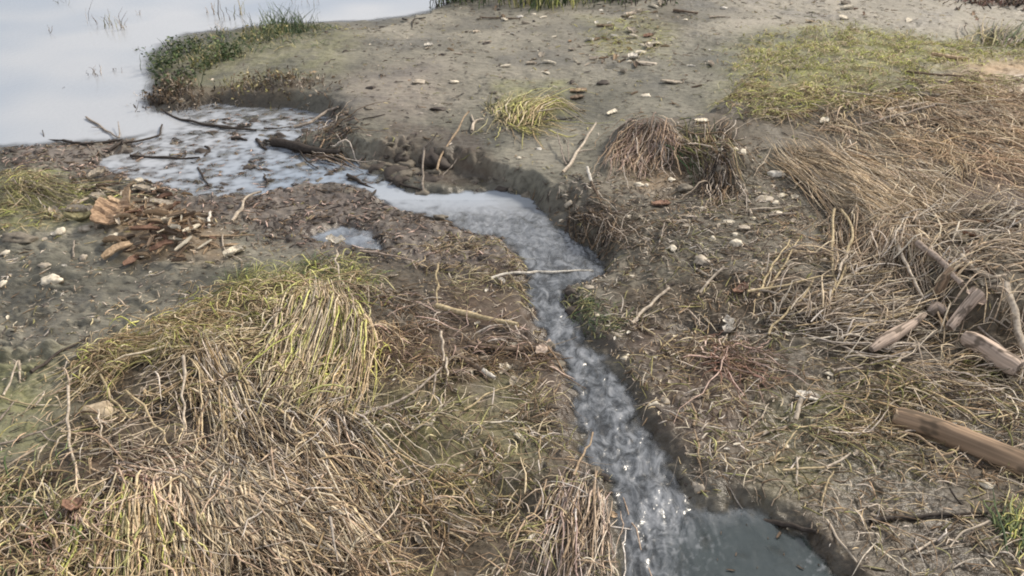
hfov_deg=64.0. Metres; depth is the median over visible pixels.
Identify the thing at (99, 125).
branch
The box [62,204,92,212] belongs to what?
bark scrap
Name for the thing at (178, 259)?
bark chip
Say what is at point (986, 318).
stick
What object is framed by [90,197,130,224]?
bark sheet
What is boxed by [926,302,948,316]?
wood chunk
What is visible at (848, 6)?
litter piece
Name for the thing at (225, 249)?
stick
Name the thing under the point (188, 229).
bark chip
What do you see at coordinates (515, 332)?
stick
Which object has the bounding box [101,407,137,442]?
reed
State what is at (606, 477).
wet stone
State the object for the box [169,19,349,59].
grass
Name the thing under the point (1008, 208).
twig
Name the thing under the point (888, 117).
branch
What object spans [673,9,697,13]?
stick
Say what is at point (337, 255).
stem
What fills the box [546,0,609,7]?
shrub
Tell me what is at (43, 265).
stone
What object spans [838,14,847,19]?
litter piece
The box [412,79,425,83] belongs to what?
shell
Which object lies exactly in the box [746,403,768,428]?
stick
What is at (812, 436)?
reed
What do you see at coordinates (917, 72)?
stick
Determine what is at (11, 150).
mud clod
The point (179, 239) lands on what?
bark chip
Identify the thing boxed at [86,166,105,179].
plant husk
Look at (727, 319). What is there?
flake
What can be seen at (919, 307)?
stick
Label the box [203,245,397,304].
grass
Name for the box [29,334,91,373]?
stick
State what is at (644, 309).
stick
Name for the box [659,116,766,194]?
grass tussock
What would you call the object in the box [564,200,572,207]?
stone
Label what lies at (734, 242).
stone
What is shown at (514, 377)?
plant husk
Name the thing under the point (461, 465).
plant husk
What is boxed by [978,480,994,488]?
stone
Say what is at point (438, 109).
stone
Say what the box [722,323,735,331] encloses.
flake
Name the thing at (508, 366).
leaf
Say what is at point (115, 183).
bark chip
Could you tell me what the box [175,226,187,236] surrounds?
bark chip
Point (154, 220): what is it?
bark chip
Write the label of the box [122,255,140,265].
bark chip
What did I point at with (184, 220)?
bark chip
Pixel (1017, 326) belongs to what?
branch
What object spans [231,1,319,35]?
grass tuft
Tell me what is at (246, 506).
grass tussock
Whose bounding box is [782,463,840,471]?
reed
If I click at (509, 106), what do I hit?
grass tussock
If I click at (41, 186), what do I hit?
grass tussock
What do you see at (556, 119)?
stick
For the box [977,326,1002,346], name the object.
stick
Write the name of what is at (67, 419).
stem
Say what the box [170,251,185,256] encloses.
bark chip
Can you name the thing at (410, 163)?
mud lump
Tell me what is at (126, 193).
bark sheet
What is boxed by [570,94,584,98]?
bark scrap
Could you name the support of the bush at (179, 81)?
on the ground at (532, 174)
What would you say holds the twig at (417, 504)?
on the ground at (532, 174)
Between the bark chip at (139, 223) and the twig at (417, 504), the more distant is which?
the bark chip at (139, 223)
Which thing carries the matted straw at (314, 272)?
on the ground at (532, 174)
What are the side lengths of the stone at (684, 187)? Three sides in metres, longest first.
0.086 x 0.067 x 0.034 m
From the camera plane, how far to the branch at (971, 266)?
2.65 m
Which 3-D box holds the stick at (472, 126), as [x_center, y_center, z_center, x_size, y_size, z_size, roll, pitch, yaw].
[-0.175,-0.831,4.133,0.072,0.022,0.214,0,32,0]
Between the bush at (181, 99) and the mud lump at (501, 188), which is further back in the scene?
the bush at (181, 99)
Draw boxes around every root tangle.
[305,99,388,177]
[564,191,677,270]
[672,330,831,423]
[675,116,758,214]
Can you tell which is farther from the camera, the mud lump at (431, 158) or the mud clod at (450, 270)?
the mud lump at (431, 158)
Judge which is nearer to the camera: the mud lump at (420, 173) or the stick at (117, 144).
the mud lump at (420, 173)
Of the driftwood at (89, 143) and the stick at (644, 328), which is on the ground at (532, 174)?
the stick at (644, 328)
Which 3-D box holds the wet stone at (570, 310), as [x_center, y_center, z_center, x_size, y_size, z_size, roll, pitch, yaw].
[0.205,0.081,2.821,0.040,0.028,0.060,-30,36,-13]
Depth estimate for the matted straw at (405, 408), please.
2.09 m
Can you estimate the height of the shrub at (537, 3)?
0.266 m
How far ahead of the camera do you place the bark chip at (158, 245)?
3.07 m
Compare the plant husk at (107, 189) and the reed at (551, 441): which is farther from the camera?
the plant husk at (107, 189)
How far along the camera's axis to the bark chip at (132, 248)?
3.12 m
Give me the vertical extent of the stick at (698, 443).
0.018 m
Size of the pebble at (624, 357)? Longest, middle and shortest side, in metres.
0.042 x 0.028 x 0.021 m
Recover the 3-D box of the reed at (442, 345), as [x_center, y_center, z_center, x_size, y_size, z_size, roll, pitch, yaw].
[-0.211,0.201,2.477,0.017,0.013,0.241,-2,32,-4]
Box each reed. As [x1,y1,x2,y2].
[78,447,106,449]
[99,374,137,418]
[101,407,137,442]
[180,354,186,433]
[226,352,265,411]
[405,415,468,435]
[421,132,437,190]
[435,263,438,302]
[436,111,469,170]
[439,330,444,377]
[443,356,448,402]
[459,469,482,500]
[463,384,511,410]
[544,438,573,458]
[562,489,603,558]
[572,432,593,475]
[747,270,891,292]
[750,288,875,296]
[767,278,813,334]
[770,430,796,462]
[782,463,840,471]
[793,397,803,420]
[795,457,798,485]
[810,434,835,458]
[821,470,833,505]
[825,452,850,468]
[826,289,831,323]
[831,207,836,295]
[834,208,853,291]
[841,90,948,104]
[886,455,939,477]
[897,245,925,299]
[915,540,935,552]
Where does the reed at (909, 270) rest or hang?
on the ground at (532, 174)
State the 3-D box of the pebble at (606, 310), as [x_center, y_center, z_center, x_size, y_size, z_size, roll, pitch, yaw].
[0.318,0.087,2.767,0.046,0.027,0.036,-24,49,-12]
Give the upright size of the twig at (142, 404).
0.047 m
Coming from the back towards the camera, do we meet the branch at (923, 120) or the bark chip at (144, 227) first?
the branch at (923, 120)
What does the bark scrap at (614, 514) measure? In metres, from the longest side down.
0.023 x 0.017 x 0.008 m
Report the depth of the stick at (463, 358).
2.45 m
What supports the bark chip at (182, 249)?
on the bark chip at (181, 255)
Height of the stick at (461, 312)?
0.024 m
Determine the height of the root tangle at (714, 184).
0.158 m
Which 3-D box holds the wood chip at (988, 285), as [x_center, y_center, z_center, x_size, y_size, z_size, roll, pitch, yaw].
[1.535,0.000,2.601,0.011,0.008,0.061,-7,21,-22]
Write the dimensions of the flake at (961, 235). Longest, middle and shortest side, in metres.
0.058 x 0.048 x 0.033 m
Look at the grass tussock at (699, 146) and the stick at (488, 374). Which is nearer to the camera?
the stick at (488, 374)
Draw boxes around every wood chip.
[960,230,981,238]
[961,219,983,222]
[976,261,994,274]
[977,255,991,265]
[987,284,1003,291]
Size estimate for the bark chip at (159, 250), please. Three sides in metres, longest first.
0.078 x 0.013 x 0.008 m
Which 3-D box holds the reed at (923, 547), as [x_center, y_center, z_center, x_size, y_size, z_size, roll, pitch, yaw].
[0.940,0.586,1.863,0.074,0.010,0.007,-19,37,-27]
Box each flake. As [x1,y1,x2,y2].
[607,108,616,114]
[694,118,709,122]
[722,314,734,323]
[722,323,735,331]
[795,390,820,400]
[820,117,829,122]
[954,228,968,241]
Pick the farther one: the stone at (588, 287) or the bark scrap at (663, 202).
the bark scrap at (663, 202)
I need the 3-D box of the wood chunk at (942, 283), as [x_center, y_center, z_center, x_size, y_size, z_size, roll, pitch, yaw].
[1.410,-0.024,2.679,0.074,0.090,0.033,-27,41,-36]
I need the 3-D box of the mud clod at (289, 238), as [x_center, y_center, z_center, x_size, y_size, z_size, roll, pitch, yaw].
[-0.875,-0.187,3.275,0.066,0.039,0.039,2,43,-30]
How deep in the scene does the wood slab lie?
2.53 m
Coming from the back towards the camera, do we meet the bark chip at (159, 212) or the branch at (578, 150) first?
the branch at (578, 150)
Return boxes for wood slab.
[869,312,926,351]
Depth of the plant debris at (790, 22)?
3.40 m
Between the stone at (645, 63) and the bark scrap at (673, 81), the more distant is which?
the stone at (645, 63)
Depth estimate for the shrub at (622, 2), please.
6.27 m
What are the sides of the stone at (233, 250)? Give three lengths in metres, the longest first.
0.075 x 0.058 x 0.026 m
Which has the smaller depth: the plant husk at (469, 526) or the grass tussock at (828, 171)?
the plant husk at (469, 526)
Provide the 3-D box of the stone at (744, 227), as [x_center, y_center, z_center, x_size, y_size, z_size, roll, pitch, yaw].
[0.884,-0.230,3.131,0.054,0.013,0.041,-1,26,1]
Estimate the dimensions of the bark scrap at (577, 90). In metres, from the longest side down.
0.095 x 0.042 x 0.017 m
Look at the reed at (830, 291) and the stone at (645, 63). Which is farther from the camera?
the stone at (645, 63)
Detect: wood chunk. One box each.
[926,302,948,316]
[933,266,953,294]
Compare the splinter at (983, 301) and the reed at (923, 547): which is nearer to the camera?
the reed at (923, 547)
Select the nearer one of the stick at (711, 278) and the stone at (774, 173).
the stick at (711, 278)
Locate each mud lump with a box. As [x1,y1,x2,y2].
[360,162,370,169]
[368,162,384,173]
[377,160,393,165]
[384,164,408,177]
[386,141,395,146]
[393,174,409,187]
[394,148,410,163]
[397,160,415,168]
[398,169,412,176]
[402,168,421,172]
[415,171,428,175]
[415,190,429,195]
[419,147,452,169]
[424,173,443,181]
[425,168,441,174]
[471,176,479,181]
[494,186,507,191]
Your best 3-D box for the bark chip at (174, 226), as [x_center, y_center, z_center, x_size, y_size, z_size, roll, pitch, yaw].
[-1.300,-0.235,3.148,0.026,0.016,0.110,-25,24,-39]
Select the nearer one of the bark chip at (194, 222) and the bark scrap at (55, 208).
the bark chip at (194, 222)
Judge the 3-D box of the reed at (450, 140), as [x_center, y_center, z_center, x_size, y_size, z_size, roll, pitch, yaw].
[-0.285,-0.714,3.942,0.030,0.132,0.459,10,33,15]
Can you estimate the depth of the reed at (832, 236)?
2.93 m
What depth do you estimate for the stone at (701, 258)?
2.93 m
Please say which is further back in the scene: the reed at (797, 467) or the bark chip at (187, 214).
the bark chip at (187, 214)
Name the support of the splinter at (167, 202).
on the ground at (532, 174)
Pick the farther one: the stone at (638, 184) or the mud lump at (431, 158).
the mud lump at (431, 158)
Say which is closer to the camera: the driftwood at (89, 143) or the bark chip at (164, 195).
the bark chip at (164, 195)
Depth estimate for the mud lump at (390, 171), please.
3.85 m
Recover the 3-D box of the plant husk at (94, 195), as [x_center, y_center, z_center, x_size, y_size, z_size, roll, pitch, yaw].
[-1.812,-0.399,3.582,0.072,0.026,0.047,16,31,1]
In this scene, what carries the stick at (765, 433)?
on the ground at (532, 174)
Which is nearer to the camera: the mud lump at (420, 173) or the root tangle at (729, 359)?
the root tangle at (729, 359)
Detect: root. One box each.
[388,178,421,189]
[898,430,966,478]
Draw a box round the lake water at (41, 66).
[0,0,531,199]
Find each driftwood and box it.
[42,130,121,144]
[255,138,266,149]
[262,137,342,168]
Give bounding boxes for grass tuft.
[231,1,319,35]
[266,11,317,35]
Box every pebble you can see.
[602,308,612,313]
[620,353,631,361]
[661,396,669,402]
[692,481,704,492]
[723,219,734,222]
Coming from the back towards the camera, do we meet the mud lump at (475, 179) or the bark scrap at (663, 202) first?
the mud lump at (475, 179)
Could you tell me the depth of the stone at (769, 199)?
3.35 m
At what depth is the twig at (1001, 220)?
2.91 m
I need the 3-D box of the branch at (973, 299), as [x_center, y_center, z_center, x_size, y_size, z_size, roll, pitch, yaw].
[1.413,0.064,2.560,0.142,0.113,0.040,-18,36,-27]
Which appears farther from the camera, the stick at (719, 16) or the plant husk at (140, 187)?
the stick at (719, 16)
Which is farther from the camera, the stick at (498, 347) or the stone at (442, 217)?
the stone at (442, 217)
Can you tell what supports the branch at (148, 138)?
on the lake water at (41, 66)
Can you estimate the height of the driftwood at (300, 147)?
0.056 m
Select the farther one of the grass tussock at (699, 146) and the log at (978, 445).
the grass tussock at (699, 146)
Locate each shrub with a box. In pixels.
[429,0,488,11]
[499,0,586,12]
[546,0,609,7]
[563,0,646,9]
[632,0,677,7]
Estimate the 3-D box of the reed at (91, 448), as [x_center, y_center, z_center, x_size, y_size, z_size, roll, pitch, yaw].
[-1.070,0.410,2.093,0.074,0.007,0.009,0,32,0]
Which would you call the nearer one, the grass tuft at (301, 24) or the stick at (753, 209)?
the stick at (753, 209)
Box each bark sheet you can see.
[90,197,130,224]
[107,186,130,203]
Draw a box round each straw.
[0,362,424,521]
[0,404,538,575]
[0,422,160,575]
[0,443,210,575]
[36,318,323,460]
[52,254,325,401]
[192,250,439,423]
[254,338,630,575]
[326,278,582,387]
[398,231,537,319]
[576,185,870,352]
[614,296,1023,575]
[728,79,1023,239]
[759,183,1023,411]
[775,307,1023,467]
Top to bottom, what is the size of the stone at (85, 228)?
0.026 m
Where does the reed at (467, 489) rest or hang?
on the ground at (532, 174)
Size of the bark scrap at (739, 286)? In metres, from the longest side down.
0.058 x 0.034 x 0.020 m
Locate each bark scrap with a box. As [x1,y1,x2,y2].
[48,205,62,218]
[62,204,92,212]
[63,210,91,220]
[535,344,551,354]
[570,87,586,91]
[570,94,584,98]
[596,24,613,26]
[610,511,617,517]
[643,33,653,36]
[652,200,670,205]
[660,79,683,83]
[732,281,747,292]
[904,91,940,96]
[931,52,968,59]
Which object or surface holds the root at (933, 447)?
on the ground at (532, 174)
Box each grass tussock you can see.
[0,170,152,220]
[13,302,283,423]
[24,470,236,575]
[75,439,433,575]
[167,314,285,483]
[187,380,492,573]
[226,275,406,438]
[471,85,608,148]
[498,453,651,575]
[592,112,694,189]
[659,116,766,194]
[753,132,1019,256]
[768,247,987,365]
[793,195,967,328]
[852,75,1023,228]
[959,16,1023,47]
[967,473,1023,563]
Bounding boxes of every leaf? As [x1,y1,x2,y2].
[61,496,82,510]
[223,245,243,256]
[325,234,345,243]
[497,362,512,373]
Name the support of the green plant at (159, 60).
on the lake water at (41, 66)
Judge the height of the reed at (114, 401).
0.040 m
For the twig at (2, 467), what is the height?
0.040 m
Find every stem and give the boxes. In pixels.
[66,385,79,480]
[97,409,103,446]
[108,470,142,507]
[334,247,340,283]
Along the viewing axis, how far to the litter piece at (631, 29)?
5.52 m
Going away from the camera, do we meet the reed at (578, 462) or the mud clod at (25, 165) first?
the reed at (578, 462)
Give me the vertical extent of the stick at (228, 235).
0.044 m
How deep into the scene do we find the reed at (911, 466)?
2.09 m
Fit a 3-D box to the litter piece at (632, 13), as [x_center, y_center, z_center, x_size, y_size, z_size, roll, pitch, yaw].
[0.859,-1.979,5.912,0.081,0.027,0.043,-19,40,-23]
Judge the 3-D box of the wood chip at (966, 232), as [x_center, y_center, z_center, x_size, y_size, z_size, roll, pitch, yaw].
[1.605,-0.185,2.864,0.082,0.016,0.028,16,24,-6]
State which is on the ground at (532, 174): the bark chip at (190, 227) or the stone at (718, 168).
the stone at (718, 168)
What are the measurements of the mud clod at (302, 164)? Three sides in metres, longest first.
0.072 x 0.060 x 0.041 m
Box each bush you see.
[130,79,185,113]
[133,78,217,115]
[141,62,206,90]
[153,73,203,100]
[176,47,227,72]
[191,62,281,106]
[237,56,312,110]
[260,69,348,113]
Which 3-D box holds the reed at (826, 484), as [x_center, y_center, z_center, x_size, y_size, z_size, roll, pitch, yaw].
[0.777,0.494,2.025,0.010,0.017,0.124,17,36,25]
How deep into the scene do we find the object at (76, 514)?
1.86 m
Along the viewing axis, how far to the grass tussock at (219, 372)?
2.30 m
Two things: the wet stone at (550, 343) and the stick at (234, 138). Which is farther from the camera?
the stick at (234, 138)
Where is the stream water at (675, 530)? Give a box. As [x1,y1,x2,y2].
[312,200,831,575]
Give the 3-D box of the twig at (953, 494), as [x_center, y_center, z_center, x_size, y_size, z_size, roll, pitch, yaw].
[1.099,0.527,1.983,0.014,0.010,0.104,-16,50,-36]
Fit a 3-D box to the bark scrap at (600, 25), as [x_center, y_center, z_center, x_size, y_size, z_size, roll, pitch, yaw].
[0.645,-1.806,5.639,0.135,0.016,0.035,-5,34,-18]
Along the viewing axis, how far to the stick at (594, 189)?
3.42 m
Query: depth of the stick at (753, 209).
3.26 m
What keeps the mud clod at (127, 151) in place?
on the ground at (532, 174)
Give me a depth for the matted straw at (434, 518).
1.85 m
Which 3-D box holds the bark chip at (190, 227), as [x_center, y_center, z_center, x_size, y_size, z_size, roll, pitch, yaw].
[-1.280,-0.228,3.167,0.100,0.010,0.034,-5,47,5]
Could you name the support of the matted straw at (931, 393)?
on the ground at (532, 174)
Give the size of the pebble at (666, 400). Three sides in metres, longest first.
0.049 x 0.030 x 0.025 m
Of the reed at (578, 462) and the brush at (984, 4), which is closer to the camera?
the reed at (578, 462)
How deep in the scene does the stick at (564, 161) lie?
3.77 m
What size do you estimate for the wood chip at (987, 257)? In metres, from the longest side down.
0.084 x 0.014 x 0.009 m
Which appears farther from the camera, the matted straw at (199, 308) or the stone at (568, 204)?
the stone at (568, 204)
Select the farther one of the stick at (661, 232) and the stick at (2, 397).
the stick at (661, 232)
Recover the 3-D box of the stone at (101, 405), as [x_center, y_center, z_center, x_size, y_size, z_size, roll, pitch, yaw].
[-1.149,0.345,2.277,0.095,0.053,0.074,-8,22,-16]
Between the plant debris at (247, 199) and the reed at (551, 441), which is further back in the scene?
the plant debris at (247, 199)
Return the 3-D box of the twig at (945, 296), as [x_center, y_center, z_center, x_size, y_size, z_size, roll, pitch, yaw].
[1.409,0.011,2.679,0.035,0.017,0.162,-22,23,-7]
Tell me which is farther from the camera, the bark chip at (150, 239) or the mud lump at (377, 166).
the mud lump at (377, 166)
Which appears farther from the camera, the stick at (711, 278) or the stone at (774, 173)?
the stone at (774, 173)
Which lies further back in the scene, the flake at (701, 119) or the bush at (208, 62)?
the bush at (208, 62)
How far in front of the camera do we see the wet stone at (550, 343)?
2.63 m
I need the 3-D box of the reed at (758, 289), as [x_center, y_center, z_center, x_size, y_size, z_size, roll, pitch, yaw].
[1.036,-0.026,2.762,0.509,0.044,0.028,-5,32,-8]
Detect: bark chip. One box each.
[95,182,119,185]
[101,235,121,242]
[111,236,126,242]
[113,213,131,219]
[114,214,119,224]
[116,208,137,211]
[118,234,135,237]
[122,210,139,213]
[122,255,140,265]
[123,243,143,252]
[130,225,158,230]
[135,211,146,215]
[135,252,150,256]
[136,221,146,232]
[143,191,156,196]
[145,209,168,216]
[147,218,162,222]
[147,234,155,247]
[149,230,159,240]
[149,239,173,251]
[152,215,167,223]
[155,188,172,194]
[155,192,172,198]
[155,245,165,254]
[158,224,172,230]
[161,213,181,220]
[167,210,184,216]
[167,224,180,228]
[168,201,180,210]
[168,237,184,240]
[170,225,193,231]
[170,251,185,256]
[171,218,188,223]
[171,257,186,261]
[174,236,192,250]
[175,210,195,217]
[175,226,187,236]
[176,241,190,256]
[181,192,192,195]
[182,218,203,225]
[182,223,200,231]
[187,218,193,232]
[191,214,208,217]
[198,239,211,248]
[208,242,218,247]
[224,243,240,245]
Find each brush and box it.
[943,0,1023,9]
[979,0,1023,8]
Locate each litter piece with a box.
[542,60,555,63]
[626,11,636,15]
[627,26,636,33]
[628,52,639,57]
[633,9,643,12]
[647,41,659,44]
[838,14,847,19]
[840,4,853,8]
[841,0,850,4]
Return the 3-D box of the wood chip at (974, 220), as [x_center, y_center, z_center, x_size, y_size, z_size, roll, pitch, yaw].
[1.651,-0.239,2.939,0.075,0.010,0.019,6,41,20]
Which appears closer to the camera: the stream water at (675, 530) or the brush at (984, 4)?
the stream water at (675, 530)
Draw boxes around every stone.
[0,250,9,255]
[0,280,6,286]
[1,231,38,243]
[37,263,50,267]
[40,274,62,285]
[54,227,65,235]
[78,225,92,231]
[79,254,87,260]
[80,401,116,421]
[430,107,445,110]
[433,214,448,219]
[521,191,530,197]
[545,341,555,350]
[553,359,565,367]
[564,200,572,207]
[564,288,577,298]
[565,306,577,315]
[584,285,593,289]
[588,465,601,475]
[596,80,609,84]
[599,472,609,481]
[634,182,643,186]
[637,61,656,65]
[641,93,650,97]
[670,244,676,251]
[677,183,693,191]
[693,254,710,264]
[713,165,726,174]
[729,239,742,246]
[737,225,750,229]
[754,195,773,202]
[767,170,785,177]
[818,258,828,264]
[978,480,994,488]
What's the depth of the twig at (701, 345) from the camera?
2.57 m
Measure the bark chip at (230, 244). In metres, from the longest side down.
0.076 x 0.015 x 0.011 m
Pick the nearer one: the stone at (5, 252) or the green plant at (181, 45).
the stone at (5, 252)
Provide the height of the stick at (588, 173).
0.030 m
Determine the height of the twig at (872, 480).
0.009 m
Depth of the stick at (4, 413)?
2.27 m
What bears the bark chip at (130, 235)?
on the ground at (532, 174)
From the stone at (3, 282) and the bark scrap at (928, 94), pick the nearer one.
the stone at (3, 282)
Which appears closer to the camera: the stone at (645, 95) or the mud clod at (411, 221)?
the mud clod at (411, 221)
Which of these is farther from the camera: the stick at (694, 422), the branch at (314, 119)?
the branch at (314, 119)
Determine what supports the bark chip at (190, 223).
on the ground at (532, 174)
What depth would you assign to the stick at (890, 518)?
1.94 m
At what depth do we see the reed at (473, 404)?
2.29 m
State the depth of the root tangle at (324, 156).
4.05 m
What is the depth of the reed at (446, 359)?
2.37 m
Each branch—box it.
[85,116,119,137]
[125,124,162,143]
[161,108,256,130]
[294,106,338,127]
[346,173,376,205]
[561,122,596,172]
[763,518,817,533]
[854,104,935,127]
[902,115,981,125]
[914,240,964,285]
[945,288,984,330]
[959,253,1007,278]
[1000,280,1023,353]
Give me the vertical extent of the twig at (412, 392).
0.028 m
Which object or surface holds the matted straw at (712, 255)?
on the ground at (532, 174)
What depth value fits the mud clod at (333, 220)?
3.41 m
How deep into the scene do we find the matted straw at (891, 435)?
2.15 m
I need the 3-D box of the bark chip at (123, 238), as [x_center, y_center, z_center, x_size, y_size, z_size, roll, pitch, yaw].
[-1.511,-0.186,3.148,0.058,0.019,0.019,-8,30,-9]
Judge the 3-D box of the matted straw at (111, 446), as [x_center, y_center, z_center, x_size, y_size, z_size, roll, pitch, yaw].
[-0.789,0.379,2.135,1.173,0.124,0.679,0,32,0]
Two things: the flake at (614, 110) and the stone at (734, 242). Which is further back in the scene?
the flake at (614, 110)
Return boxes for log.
[891,407,1023,476]
[960,331,1023,376]
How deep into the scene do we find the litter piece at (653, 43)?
5.25 m
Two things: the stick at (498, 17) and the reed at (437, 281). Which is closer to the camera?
the reed at (437, 281)
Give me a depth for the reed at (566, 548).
1.84 m
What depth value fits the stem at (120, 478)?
1.96 m
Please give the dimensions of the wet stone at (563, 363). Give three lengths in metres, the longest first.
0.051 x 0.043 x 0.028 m
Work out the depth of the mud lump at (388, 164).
3.93 m
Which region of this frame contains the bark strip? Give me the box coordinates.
[101,241,132,259]
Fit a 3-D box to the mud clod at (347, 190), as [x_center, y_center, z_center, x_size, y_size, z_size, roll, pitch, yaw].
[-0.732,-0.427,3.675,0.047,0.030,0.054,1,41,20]
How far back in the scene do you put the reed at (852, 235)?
2.94 m
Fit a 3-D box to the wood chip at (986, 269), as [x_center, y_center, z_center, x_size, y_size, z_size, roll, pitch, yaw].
[1.548,-0.062,2.680,0.015,0.012,0.080,-15,49,-18]
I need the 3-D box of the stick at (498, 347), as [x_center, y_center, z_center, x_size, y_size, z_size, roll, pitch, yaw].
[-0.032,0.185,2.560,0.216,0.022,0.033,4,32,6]
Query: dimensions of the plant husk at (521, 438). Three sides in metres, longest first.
0.031 x 0.017 x 0.011 m
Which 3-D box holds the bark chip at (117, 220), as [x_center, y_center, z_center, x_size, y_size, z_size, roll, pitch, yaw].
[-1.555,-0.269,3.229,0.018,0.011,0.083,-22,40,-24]
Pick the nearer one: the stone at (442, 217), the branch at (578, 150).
the stone at (442, 217)
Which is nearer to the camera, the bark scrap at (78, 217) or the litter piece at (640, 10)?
the bark scrap at (78, 217)
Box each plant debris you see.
[0,0,1023,575]
[0,87,525,281]
[0,140,1023,575]
[538,134,926,381]
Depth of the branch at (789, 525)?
1.95 m
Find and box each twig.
[0,417,78,453]
[0,466,57,503]
[125,390,172,448]
[362,366,442,416]
[396,496,436,512]
[441,366,452,390]
[473,412,479,458]
[686,336,719,355]
[721,399,754,414]
[735,456,763,462]
[750,422,791,439]
[825,518,856,562]
[838,247,847,271]
[857,470,883,490]
[924,282,964,299]
[949,488,963,504]
[949,520,990,547]
[979,204,1021,210]
[989,215,1020,227]
[997,475,1023,486]
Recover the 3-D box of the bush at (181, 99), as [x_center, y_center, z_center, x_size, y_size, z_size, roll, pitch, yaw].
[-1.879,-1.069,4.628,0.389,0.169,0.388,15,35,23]
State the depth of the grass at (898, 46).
4.79 m
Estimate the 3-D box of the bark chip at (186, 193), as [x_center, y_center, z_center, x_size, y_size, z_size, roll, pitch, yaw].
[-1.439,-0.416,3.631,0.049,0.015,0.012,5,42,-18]
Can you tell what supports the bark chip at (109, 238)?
on the ground at (532, 174)
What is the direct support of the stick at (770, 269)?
on the ground at (532, 174)
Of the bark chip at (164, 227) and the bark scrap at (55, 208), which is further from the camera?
the bark scrap at (55, 208)
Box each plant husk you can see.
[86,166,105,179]
[88,192,106,198]
[99,187,115,192]
[134,184,149,192]
[414,534,422,545]
[425,413,435,425]
[459,464,466,472]
[462,524,473,528]
[509,375,516,385]
[514,433,523,441]
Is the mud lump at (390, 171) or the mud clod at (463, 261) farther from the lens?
the mud lump at (390, 171)
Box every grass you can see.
[0,165,148,232]
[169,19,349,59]
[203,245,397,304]
[560,282,633,338]
[571,11,678,59]
[707,70,1023,127]
[710,18,1023,108]
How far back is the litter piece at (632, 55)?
5.01 m
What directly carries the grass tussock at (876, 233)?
on the ground at (532, 174)
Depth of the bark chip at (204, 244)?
3.14 m
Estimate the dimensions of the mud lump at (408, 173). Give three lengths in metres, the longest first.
0.134 x 0.096 x 0.084 m
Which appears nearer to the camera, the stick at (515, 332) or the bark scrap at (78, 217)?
the stick at (515, 332)
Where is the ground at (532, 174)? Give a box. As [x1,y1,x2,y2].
[0,0,1023,575]
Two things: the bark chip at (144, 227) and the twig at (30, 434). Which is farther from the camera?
the bark chip at (144, 227)
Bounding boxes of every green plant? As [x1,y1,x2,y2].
[134,45,187,75]
[158,34,220,57]
[203,34,256,62]
[235,21,299,45]
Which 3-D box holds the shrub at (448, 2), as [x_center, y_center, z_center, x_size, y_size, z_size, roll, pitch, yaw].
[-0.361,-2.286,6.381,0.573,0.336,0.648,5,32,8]
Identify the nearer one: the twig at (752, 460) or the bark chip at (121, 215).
the twig at (752, 460)
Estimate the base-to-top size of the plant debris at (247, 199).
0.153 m
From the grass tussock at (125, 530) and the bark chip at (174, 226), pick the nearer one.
the grass tussock at (125, 530)
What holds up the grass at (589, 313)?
on the ground at (532, 174)
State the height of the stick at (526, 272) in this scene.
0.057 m
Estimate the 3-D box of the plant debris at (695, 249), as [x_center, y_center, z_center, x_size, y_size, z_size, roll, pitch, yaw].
[0.820,-0.214,3.151,1.440,0.265,1.469,-10,33,-16]
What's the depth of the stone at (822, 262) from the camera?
2.87 m
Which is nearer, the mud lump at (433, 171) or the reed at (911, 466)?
the reed at (911, 466)
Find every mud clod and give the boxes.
[9,148,16,152]
[12,158,24,164]
[18,163,31,168]
[122,150,132,153]
[195,148,207,154]
[219,182,228,185]
[243,164,253,171]
[248,118,257,123]
[274,132,286,137]
[285,236,294,241]
[295,162,307,167]
[326,212,334,217]
[330,217,335,223]
[343,187,353,193]
[392,212,400,215]
[402,219,412,226]
[443,265,458,274]
[458,259,466,266]
[477,254,491,260]
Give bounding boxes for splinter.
[147,198,173,204]
[966,286,986,305]
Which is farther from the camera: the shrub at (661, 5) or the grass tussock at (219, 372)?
the shrub at (661, 5)
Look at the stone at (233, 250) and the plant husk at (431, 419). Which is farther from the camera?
the stone at (233, 250)
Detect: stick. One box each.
[0,395,35,406]
[0,401,13,420]
[2,360,20,395]
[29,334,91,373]
[72,240,74,257]
[108,139,123,150]
[130,151,199,159]
[197,167,208,185]
[201,234,254,236]
[204,145,210,155]
[207,211,211,227]
[221,234,242,260]
[230,190,261,222]
[231,134,246,140]
[263,173,290,187]
[360,250,425,268]
[402,17,425,26]
[435,303,518,326]
[451,349,482,372]
[467,340,535,351]
[470,114,484,132]
[480,16,519,18]
[481,368,496,379]
[490,269,593,279]
[509,328,532,346]
[515,116,578,123]
[557,131,566,164]
[586,166,592,181]
[590,181,601,202]
[631,287,669,324]
[641,326,655,334]
[658,222,664,245]
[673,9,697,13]
[673,150,680,174]
[691,403,696,426]
[694,429,700,462]
[695,268,709,276]
[699,265,724,293]
[709,16,730,17]
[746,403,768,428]
[748,207,782,215]
[757,239,790,296]
[762,423,795,435]
[767,212,800,216]
[769,239,798,289]
[831,331,869,345]
[832,335,932,371]
[863,306,920,328]
[869,511,987,523]
[886,101,928,110]
[891,343,919,368]
[906,70,961,76]
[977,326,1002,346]
[983,317,1013,331]
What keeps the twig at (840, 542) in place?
on the ground at (532, 174)
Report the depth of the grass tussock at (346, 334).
2.50 m
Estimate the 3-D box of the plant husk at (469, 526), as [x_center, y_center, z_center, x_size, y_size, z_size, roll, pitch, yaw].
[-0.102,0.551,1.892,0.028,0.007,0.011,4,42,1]
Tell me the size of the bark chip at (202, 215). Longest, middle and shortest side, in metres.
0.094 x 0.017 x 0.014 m
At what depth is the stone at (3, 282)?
2.93 m
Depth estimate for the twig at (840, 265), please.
2.79 m

